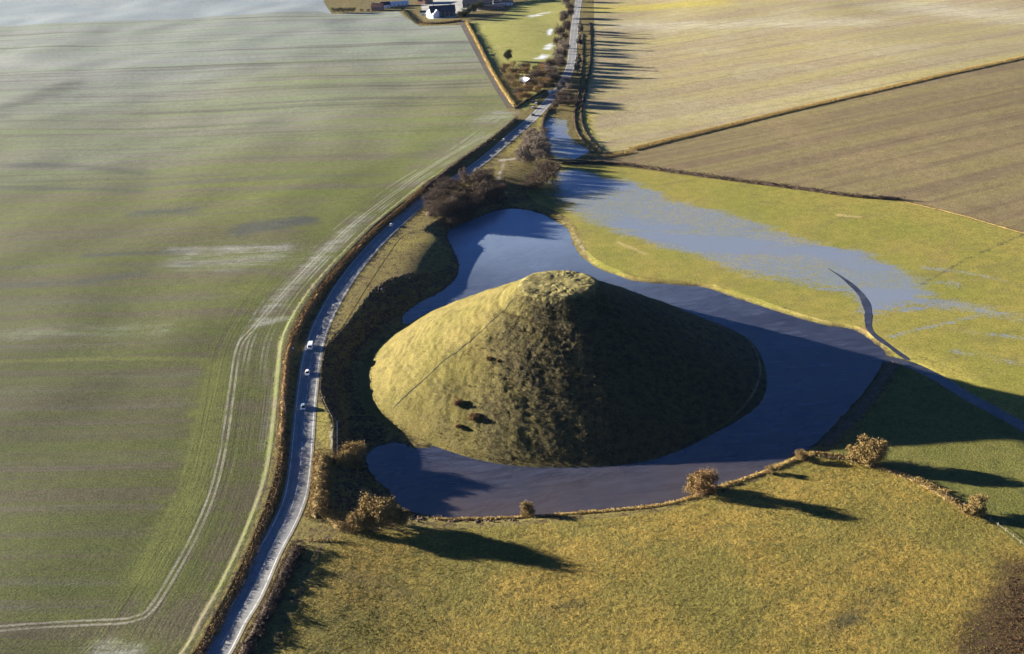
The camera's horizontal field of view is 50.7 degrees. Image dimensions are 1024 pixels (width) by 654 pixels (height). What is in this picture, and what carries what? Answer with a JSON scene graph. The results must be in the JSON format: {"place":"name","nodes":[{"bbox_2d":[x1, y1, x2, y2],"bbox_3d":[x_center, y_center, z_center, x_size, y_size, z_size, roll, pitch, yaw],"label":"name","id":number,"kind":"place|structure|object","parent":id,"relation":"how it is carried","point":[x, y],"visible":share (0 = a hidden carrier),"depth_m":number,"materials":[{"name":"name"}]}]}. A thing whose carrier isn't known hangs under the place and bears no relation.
{"place":"outdoors","nodes":[
{"label":"outdoors","id":0,"kind":"place"},
{"bbox_2d":[0,0,330,25],"bbox_3d":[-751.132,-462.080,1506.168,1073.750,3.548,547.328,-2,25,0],"label":"field","id":1,"kind":"structure","parent":0,"point":[20,12],"depth_m":1332.86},
{"bbox_2d":[0,11,513,653],"bbox_3d":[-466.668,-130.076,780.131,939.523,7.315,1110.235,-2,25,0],"label":"field","id":2,"kind":"structure","parent":0,"point":[192,211],"depth_m":560.05,"materials":[{"name":"plant"}]},
{"bbox_2d":[198,0,581,653],"bbox_3d":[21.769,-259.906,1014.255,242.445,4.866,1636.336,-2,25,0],"label":"road","id":3,"kind":"structure","parent":0,"point":[276,536],"depth_m":392.81,"materials":[{"name":"asphalt"}]},
{"bbox_2d":[421,0,493,18],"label":"yard","id":4,"kind":"structure","parent":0,"point":[458,5],"depth_m":1291.38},
{"bbox_2d":[418,0,432,4],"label":"barn","id":5,"kind":"structure","parent":4,"relation":"on","point":[422,2],"depth_m":1302.97,"materials":[{"name":"brick"}]},
{"bbox_2d":[429,3,455,16],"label":"farmhouse","id":6,"kind":"object","parent":4,"relation":"on","point":[446,10],"visible":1,"depth_m":1207.81,"materials":[{"name":"stone"}]},
{"bbox_2d":[462,0,492,7],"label":"barn","id":7,"kind":"structure","parent":4,"relation":"on","point":[465,3],"depth_m":1258.84,"materials":[{"name":"stone"}]},
{"bbox_2d":[478,4,503,9],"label":"shed","id":8,"kind":"structure","parent":4,"relation":"on","point":[492,6],"depth_m":1243.09,"materials":[{"name":"brick"}]},
{"bbox_2d":[493,0,512,5],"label":"shed","id":9,"kind":"structure","parent":4,"relation":"on","point":[507,2],"depth_m":1267.64,"materials":[{"name":"metal"}]},
{"bbox_2d":[459,19,512,107],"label":"lane","id":10,"kind":"structure","parent":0,"point":[503,97],"depth_m":963.90,"materials":[{"name":"soil"}]},
{"bbox_2d":[468,0,567,110],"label":"paddock","id":11,"kind":"structure","parent":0,"point":[523,31],"depth_m":1088.12,"materials":[{"name":"green plant"}]},
{"bbox_2d":[465,21,516,106],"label":"hedge","id":12,"kind":"object","parent":11,"relation":"on","point":[496,78],"visible":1,"depth_m":951.86,"materials":[{"name":"plant"}]},
{"bbox_2d":[503,49,512,59],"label":"tree","id":13,"kind":"object","parent":11,"relation":"on","point":[507,55],"visible":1,"depth_m":976.06,"materials":[{"name":"green plant"}]},
{"bbox_2d":[516,92,526,100],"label":"tree","id":14,"kind":"object","parent":11,"relation":"on","point":[522,94],"visible":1,"depth_m":842.02,"materials":[{"name":"brown plant"}]},
{"bbox_2d":[519,75,533,84],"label":"cottage","id":15,"kind":"structure","parent":11,"relation":"on","point":[523,79],"depth_m":891.54,"materials":[{"name":"brick"}]},
{"bbox_2d":[527,69,539,78],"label":"tree","id":16,"kind":"object","parent":11,"relation":"on","point":[534,74],"visible":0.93,"depth_m":902.46,"materials":[{"name":"brown plant"}]},
{"bbox_2d":[533,84,543,94],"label":"tree","id":17,"kind":"object","parent":11,"relation":"on","point":[537,89],"visible":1,"depth_m":857.65,"materials":[{"name":"brown plant"}]},
{"bbox_2d":[541,55,556,68],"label":"tree","id":18,"kind":"object","parent":11,"relation":"on","point":[550,63],"visible":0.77,"depth_m":922.70,"materials":[{"name":"brown plant"}]},
{"bbox_2d":[551,44,561,57],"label":"tree","id":19,"kind":"object","parent":11,"relation":"on","point":[556,50],"visible":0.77,"depth_m":962.91,"materials":[{"name":"brown plant"}]},
{"bbox_2d":[552,35,561,47],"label":"tree","id":20,"kind":"object","parent":11,"relation":"on","point":[555,39],"visible":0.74,"depth_m":1024.62,"materials":[{"name":"brown plant"}]},
{"bbox_2d":[552,23,565,36],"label":"tree","id":21,"kind":"object","parent":11,"relation":"on","point":[559,30],"visible":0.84,"depth_m":1059.60,"materials":[{"name":"brown plant"}]},
{"bbox_2d":[559,13,568,21],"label":"tree","id":22,"kind":"object","parent":11,"relation":"on","point":[563,16],"visible":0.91,"depth_m":1141.33,"materials":[{"name":"brown plant"}]},
{"bbox_2d":[359,270,766,467],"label":"hill","id":23,"kind":"structure","parent":0,"point":[412,361],"depth_m":408.46,"materials":[{"name":"plant"}]},
{"bbox_2d":[453,398,462,406],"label":"bush","id":24,"kind":"object","parent":23,"relation":"on","point":[459,401],"visible":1,"depth_m":399.58,"materials":[{"name":"brown plant"}]},
{"bbox_2d":[468,412,479,420],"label":"bush","id":25,"kind":"object","parent":23,"relation":"on","point":[473,416],"visible":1,"depth_m":393.31,"materials":[{"name":"brown plant"}]},
{"bbox_2d":[543,117,588,159],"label":"flooded ground","id":26,"kind":"structure","parent":0,"point":[564,144],"depth_m":737.90,"materials":[{"name":"blue liquid"}]},
{"bbox_2d":[189,0,1023,653],"bbox_3d":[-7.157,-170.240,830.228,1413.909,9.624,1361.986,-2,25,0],"label":"verge","id":27,"kind":"structure","parent":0,"point":[415,250],"depth_m":468.30,"materials":[{"name":"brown plant"}]},
{"bbox_2d":[195,448,286,653],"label":"hedge","id":28,"kind":"object","parent":27,"relation":"on","point":[243,575],"visible":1,"depth_m":323.24,"materials":[{"name":"plant"}]},
{"bbox_2d":[233,538,306,653],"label":"hedge","id":29,"kind":"object","parent":27,"relation":"on","point":[250,641],"visible":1,"depth_m":305.32,"materials":[{"name":"plant"}]},
{"bbox_2d":[275,333,297,448],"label":"hedge","id":30,"kind":"object","parent":27,"relation":"on","point":[282,433],"visible":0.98,"depth_m":416.18,"materials":[{"name":"plant"}]},
{"bbox_2d":[305,447,333,518],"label":"hedge","id":31,"kind":"object","parent":27,"relation":"on","point":[319,499],"visible":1,"depth_m":358.97,"materials":[{"name":"plant"}]},
{"bbox_2d":[305,537,343,542],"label":"hedge","id":32,"kind":"object","parent":27,"relation":"on","point":[330,540],"visible":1,"depth_m":332.51,"materials":[{"name":"plant"}]},
{"bbox_2d":[320,506,354,532],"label":"hedge","id":33,"kind":"object","parent":27,"relation":"on","point":[334,523],"visible":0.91,"depth_m":339.86,"materials":[{"name":"plant"}]},
{"bbox_2d":[332,448,353,466],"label":"bush","id":34,"kind":"object","parent":27,"relation":"on","point":[344,458],"visible":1,"depth_m":373.03,"materials":[{"name":"brown plant"}]},
{"bbox_2d":[339,439,366,465],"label":"tree","id":35,"kind":"object","parent":27,"relation":"on","point":[358,449],"visible":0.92,"depth_m":377.60,"materials":[{"name":"brown plant"}]},
{"bbox_2d":[288,187,426,337],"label":"hedge","id":36,"kind":"object","parent":27,"relation":"on","point":[300,326],"visible":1,"depth_m":535.62,"materials":[{"name":"plant"}]},
{"bbox_2d":[345,511,370,532],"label":"bush","id":37,"kind":"object","parent":27,"relation":"on","point":[354,519],"visible":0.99,"depth_m":335.83,"materials":[{"name":"brown plant"}]},
{"bbox_2d":[320,228,420,387],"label":"fence","id":38,"kind":"object","parent":27,"relation":"on","point":[349,303],"visible":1,"depth_m":483.26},
{"bbox_2d":[355,488,398,531],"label":"tree","id":39,"kind":"object","parent":27,"relation":"on","point":[377,513],"visible":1,"depth_m":336.58,"materials":[{"name":"brown plant"}]},
{"bbox_2d":[371,2,383,10],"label":"house","id":40,"kind":"structure","parent":27,"relation":"on","point":[377,6],"depth_m":1269.70,"materials":[{"name":"brick"}]},
{"bbox_2d":[390,0,408,6],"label":"shed","id":41,"kind":"structure","parent":27,"relation":"on","point":[399,3],"depth_m":1296.59,"materials":[{"name":"metal"}]},
{"bbox_2d":[390,504,410,526],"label":"bush","id":42,"kind":"object","parent":27,"relation":"on","point":[403,516],"visible":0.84,"depth_m":340.98,"materials":[{"name":"green plant"}]},
{"bbox_2d":[401,9,417,23],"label":"hedge","id":43,"kind":"object","parent":27,"relation":"on","point":[409,16],"visible":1,"depth_m":1221.01,"materials":[{"name":"green plant"}]},
{"bbox_2d":[319,200,520,522],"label":"scrub","id":44,"kind":"object","parent":27,"relation":"on","point":[364,440],"visible":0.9,"depth_m":438.53,"materials":[{"name":"plant"}]},
{"bbox_2d":[422,194,433,204],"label":"tree","id":45,"kind":"object","parent":27,"relation":"on","point":[427,198],"visible":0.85,"depth_m":616.74,"materials":[{"name":"brown plant"}]},
{"bbox_2d":[426,9,438,17],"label":"outbuilding","id":46,"kind":"structure","parent":27,"relation":"on","point":[435,14],"depth_m":1205.45,"materials":[{"name":"metal"}]},
{"bbox_2d":[429,205,445,217],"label":"tree","id":47,"kind":"object","parent":27,"relation":"on","point":[435,209],"visible":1,"depth_m":594.82,"materials":[{"name":"brown plant"}]},
{"bbox_2d":[418,19,462,23],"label":"hedge","id":48,"kind":"object","parent":27,"relation":"on","point":[450,21],"visible":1,"depth_m":1173.42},
{"bbox_2d":[434,177,450,183],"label":"tree","id":49,"kind":"object","parent":27,"relation":"on","point":[443,181],"visible":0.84,"depth_m":642.36,"materials":[{"name":"brown plant"}]},
{"bbox_2d":[437,187,449,197],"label":"tree","id":50,"kind":"object","parent":27,"relation":"on","point":[445,191],"visible":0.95,"depth_m":622.20,"materials":[{"name":"brown plant"}]},
{"bbox_2d":[444,183,458,192],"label":"tree","id":51,"kind":"object","parent":27,"relation":"on","point":[452,187],"visible":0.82,"depth_m":633.45,"materials":[{"name":"brown plant"}]},
{"bbox_2d":[444,215,461,228],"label":"tree","id":52,"kind":"object","parent":27,"relation":"on","point":[449,222],"visible":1,"depth_m":594.75,"materials":[{"name":"brown plant"}]},
{"bbox_2d":[455,10,467,18],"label":"tree","id":53,"kind":"object","parent":27,"relation":"on","point":[462,14],"visible":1,"depth_m":1184.40,"materials":[{"name":"green plant"}]},
{"bbox_2d":[421,193,506,218],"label":"undergrowth","id":54,"kind":"object","parent":27,"relation":"on","point":[428,214],"visible":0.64,"depth_m":614.61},
{"bbox_2d":[462,208,475,221],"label":"tree","id":55,"kind":"object","parent":27,"relation":"on","point":[470,213],"visible":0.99,"depth_m":604.07,"materials":[{"name":"brown plant"}]},
{"bbox_2d":[420,116,518,188],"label":"hedge","id":56,"kind":"object","parent":27,"relation":"on","point":[451,167],"visible":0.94,"depth_m":694.11,"materials":[{"name":"plant"}]},
{"bbox_2d":[468,4,477,13],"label":"tree","id":57,"kind":"object","parent":27,"relation":"on","point":[474,7],"visible":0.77,"depth_m":1213.70,"materials":[{"name":"green plant"}]},
{"bbox_2d":[470,197,483,209],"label":"tree","id":58,"kind":"object","parent":27,"relation":"on","point":[474,202],"visible":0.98,"depth_m":613.54,"materials":[{"name":"brown plant"}]},
{"bbox_2d":[475,195,489,204],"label":"tree","id":59,"kind":"object","parent":27,"relation":"on","point":[483,198],"visible":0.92,"depth_m":619.18,"materials":[{"name":"brown plant"}]},
{"bbox_2d":[513,146,527,161],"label":"tree","id":60,"kind":"object","parent":27,"relation":"on","point":[514,151],"visible":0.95,"depth_m":691.07,"materials":[{"name":"brown plant"}]},
{"bbox_2d":[516,150,531,164],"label":"tree","id":61,"kind":"object","parent":27,"relation":"on","point":[523,156],"visible":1,"depth_m":689.16,"materials":[{"name":"brown plant"}]},
{"bbox_2d":[519,500,535,514],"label":"shrub","id":62,"kind":"object","parent":27,"relation":"on","point":[527,508],"visible":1,"depth_m":348.40,"materials":[{"name":"brown plant"}]},
{"bbox_2d":[523,138,532,154],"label":"tree","id":63,"kind":"object","parent":27,"relation":"on","point":[528,147],"visible":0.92,"depth_m":705.76,"materials":[{"name":"brown plant"}]},
{"bbox_2d":[513,88,546,108],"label":"hedge","id":64,"kind":"object","parent":27,"relation":"on","point":[519,104],"visible":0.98,"depth_m":843.33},
{"bbox_2d":[524,153,538,164],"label":"tree","id":65,"kind":"object","parent":27,"relation":"on","point":[532,159],"visible":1,"depth_m":690.34,"materials":[{"name":"brown plant"}]},
{"bbox_2d":[530,141,540,153],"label":"tree","id":66,"kind":"object","parent":27,"relation":"on","point":[535,146],"visible":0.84,"depth_m":702.94,"materials":[{"name":"brown plant"}]},
{"bbox_2d":[532,147,543,160],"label":"tree","id":67,"kind":"object","parent":27,"relation":"on","point":[539,152],"visible":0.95,"depth_m":696.20,"materials":[{"name":"brown plant"}]},
{"bbox_2d":[538,125,548,135],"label":"tree","id":68,"kind":"object","parent":27,"relation":"on","point":[542,130],"visible":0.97,"depth_m":746.42,"materials":[{"name":"brown plant"}]},
{"bbox_2d":[540,107,551,140],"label":"hedge","id":69,"kind":"object","parent":27,"relation":"on","point":[545,115],"visible":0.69,"depth_m":794.45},
{"bbox_2d":[540,145,552,158],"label":"tree","id":70,"kind":"object","parent":27,"relation":"on","point":[547,150],"visible":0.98,"depth_m":701.30,"materials":[{"name":"brown plant"}]},
{"bbox_2d":[547,71,560,83],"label":"tree","id":71,"kind":"object","parent":27,"relation":"on","point":[555,75],"visible":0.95,"depth_m":889.69,"materials":[{"name":"brown plant"}]},
{"bbox_2d":[555,57,565,69],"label":"tree","id":72,"kind":"object","parent":27,"relation":"on","point":[561,63],"visible":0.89,"depth_m":937.05,"materials":[{"name":"brown plant"}]},
{"bbox_2d":[560,41,571,50],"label":"tree","id":73,"kind":"object","parent":27,"relation":"on","point":[566,45],"visible":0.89,"depth_m":997.17,"materials":[{"name":"brown plant"}]},
{"bbox_2d":[562,19,570,32],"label":"tree","id":74,"kind":"object","parent":27,"relation":"on","point":[567,26],"visible":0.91,"depth_m":1090.35,"materials":[{"name":"brown plant"}]},
{"bbox_2d":[569,97,581,106],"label":"bush","id":75,"kind":"object","parent":27,"relation":"on","point":[575,101],"visible":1,"depth_m":823.26,"materials":[{"name":"brown plant"}]},
{"bbox_2d":[573,60,580,74],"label":"tree","id":76,"kind":"object","parent":27,"relation":"on","point":[577,65],"visible":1,"depth_m":920.23,"materials":[{"name":"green plant"}]},
{"bbox_2d":[576,34,583,47],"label":"tree","id":77,"kind":"object","parent":27,"relation":"on","point":[579,40],"visible":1,"depth_m":1024.20,"materials":[{"name":"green plant"}]},
{"bbox_2d":[573,34,594,151],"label":"hedge","id":78,"kind":"object","parent":27,"relation":"on","point":[574,114],"visible":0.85,"depth_m":848.13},
{"bbox_2d":[579,22,602,151],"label":"hedge","id":79,"kind":"object","parent":27,"relation":"on","point":[582,106],"visible":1,"depth_m":858.81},
{"bbox_2d":[682,473,699,494],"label":"shrub","id":80,"kind":"object","parent":27,"relation":"on","point":[690,483],"visible":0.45,"depth_m":357.65,"materials":[{"name":"brown plant"}]},
{"bbox_2d":[691,466,720,496],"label":"tree","id":81,"kind":"object","parent":27,"relation":"on","point":[707,479],"visible":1,"depth_m":351.39,"materials":[{"name":"brown plant"}]},
{"bbox_2d":[763,465,774,473],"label":"shrub","id":82,"kind":"object","parent":27,"relation":"on","point":[770,468],"visible":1,"depth_m":365.21,"materials":[{"name":"brown plant"}]},
{"bbox_2d":[793,449,809,459],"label":"shrub","id":83,"kind":"object","parent":27,"relation":"on","point":[802,454],"visible":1,"depth_m":371.51,"materials":[{"name":"brown plant"}]},
{"bbox_2d":[366,209,885,518],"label":"moat","id":84,"kind":"structure","parent":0,"point":[819,378],"depth_m":404.93,"materials":[{"name":"liquid"}]},
{"bbox_2d":[276,455,1023,653],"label":"pasture","id":85,"kind":"structure","parent":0,"point":[747,590],"depth_m":312.99,"materials":[{"name":"plant"}]},
{"bbox_2d":[436,451,821,520],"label":"reed bed","id":86,"kind":"object","parent":85,"relation":"on","point":[745,478],"visible":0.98,"depth_m":349.85,"materials":[{"name":"plant"}]},
{"bbox_2d":[844,443,862,462],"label":"tree","id":87,"kind":"object","parent":85,"relation":"on","point":[851,456],"visible":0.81,"depth_m":368.12,"materials":[{"name":"brown plant"}]},
{"bbox_2d":[851,433,892,467],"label":"tree","id":88,"kind":"object","parent":85,"relation":"on","point":[870,451],"visible":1,"depth_m":363.69,"materials":[{"name":"brown plant"}]},
{"bbox_2d":[818,451,962,510],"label":"scrub","id":89,"kind":"object","parent":85,"relation":"on","point":[940,493],"visible":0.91,"depth_m":358.52,"materials":[{"name":"plant"}]},
{"bbox_2d":[819,455,1021,541],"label":"fence","id":90,"kind":"object","parent":85,"relation":"on","point":[938,490],"visible":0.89,"depth_m":348.63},
{"bbox_2d":[914,476,951,493],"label":"scrub","id":91,"kind":"object","parent":85,"relation":"on","point":[935,486],"visible":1,"depth_m":353.35,"materials":[{"name":"plant"}]},
{"bbox_2d":[962,504,980,517],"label":"shrub","id":92,"kind":"object","parent":85,"relation":"on","point":[969,510],"visible":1,"depth_m":335.36,"materials":[{"name":"brown plant"}]},
{"bbox_2d":[966,493,990,514],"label":"shrub","id":93,"kind":"object","parent":85,"relation":"on","point":[975,499],"visible":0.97,"depth_m":336.39,"materials":[{"name":"brown plant"}]},
{"bbox_2d":[987,559,1023,653],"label":"bracken","id":94,"kind":"object","parent":85,"relation":"on","point":[1016,609],"visible":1,"depth_m":294.29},
{"bbox_2d":[526,165,1023,421],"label":"meadow","id":95,"kind":"structure","parent":0,"point":[942,292],"depth_m":539.88,"materials":[{"name":"green plant"}]},
{"bbox_2d":[523,178,536,190],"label":"tree","id":96,"kind":"object","parent":95,"relation":"on","point":[530,183],"visible":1,"depth_m":642.75,"materials":[{"name":"brown plant"}]},
{"bbox_2d":[529,170,542,178],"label":"tree","id":97,"kind":"object","parent":95,"relation":"on","point":[537,174],"visible":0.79,"depth_m":658.34,"materials":[{"name":"brown plant"}]},
{"bbox_2d":[534,175,545,189],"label":"tree","id":98,"kind":"object","parent":95,"relation":"on","point":[539,186],"visible":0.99,"depth_m":646.89,"materials":[{"name":"brown plant"}]},
{"bbox_2d":[545,170,558,184],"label":"tree","id":99,"kind":"object","parent":95,"relation":"on","point":[552,177],"visible":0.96,"depth_m":655.25,"materials":[{"name":"brown plant"}]},
{"bbox_2d":[548,165,560,176],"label":"tree","id":100,"kind":"object","parent":95,"relation":"on","point":[555,171],"visible":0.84,"depth_m":664.23,"materials":[{"name":"brown plant"}]},
{"bbox_2d":[561,159,905,200],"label":"hedge","id":101,"kind":"object","parent":95,"relation":"on","point":[812,189],"visible":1,"depth_m":650.01,"materials":[{"name":"plant"}]},
{"bbox_2d":[907,202,1023,232],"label":"grass bank","id":102,"kind":"structure","parent":95,"relation":"on","point":[966,216],"depth_m":581.80,"materials":[{"name":"plant"}]},
{"bbox_2d":[583,0,1023,151],"bbox_3d":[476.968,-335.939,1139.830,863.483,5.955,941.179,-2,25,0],"label":"field","id":103,"kind":"structure","parent":0,"point":[662,69],"depth_m":964.37,"materials":[{"name":"plant"}]},
{"bbox_2d":[598,60,1023,231],"bbox_3d":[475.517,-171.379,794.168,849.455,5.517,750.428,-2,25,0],"label":"field","id":104,"kind":"structure","parent":0,"point":[954,143],"depth_m":705.29,"materials":[{"name":"soil"}]},
{"bbox_2d":[600,150,634,157],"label":"grass bank","id":105,"kind":"structure","parent":104,"relation":"on","point":[617,154],"depth_m":709.26,"materials":[{"name":"plant"}]},
{"bbox_2d":[628,55,1023,150],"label":"grass bank","id":106,"kind":"structure","parent":104,"relation":"on","point":[749,120],"depth_m":802.78,"materials":[{"name":"plant"}]},
{"bbox_2d":[829,269,909,359],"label":"stream","id":107,"kind":"structure","parent":0,"point":[866,304],"depth_m":474.73,"materials":[{"name":"liquid"}]},
{"bbox_2d":[829,365,1023,546],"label":"field","id":108,"kind":"structure","parent":0,"point":[928,429],"depth_m":378.82,"materials":[{"name":"green plant"}]},
{"bbox_2d":[820,361,900,447],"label":"reed bed","id":109,"kind":"object","parent":108,"relation":"on","point":[860,409],"visible":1,"depth_m":404.23,"materials":[{"name":"plant"}]},
{"bbox_2d":[881,355,1023,431],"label":"stream","id":110,"kind":"structure","parent":0,"point":[966,395],"depth_m":413.94,"materials":[{"name":"liquid"}]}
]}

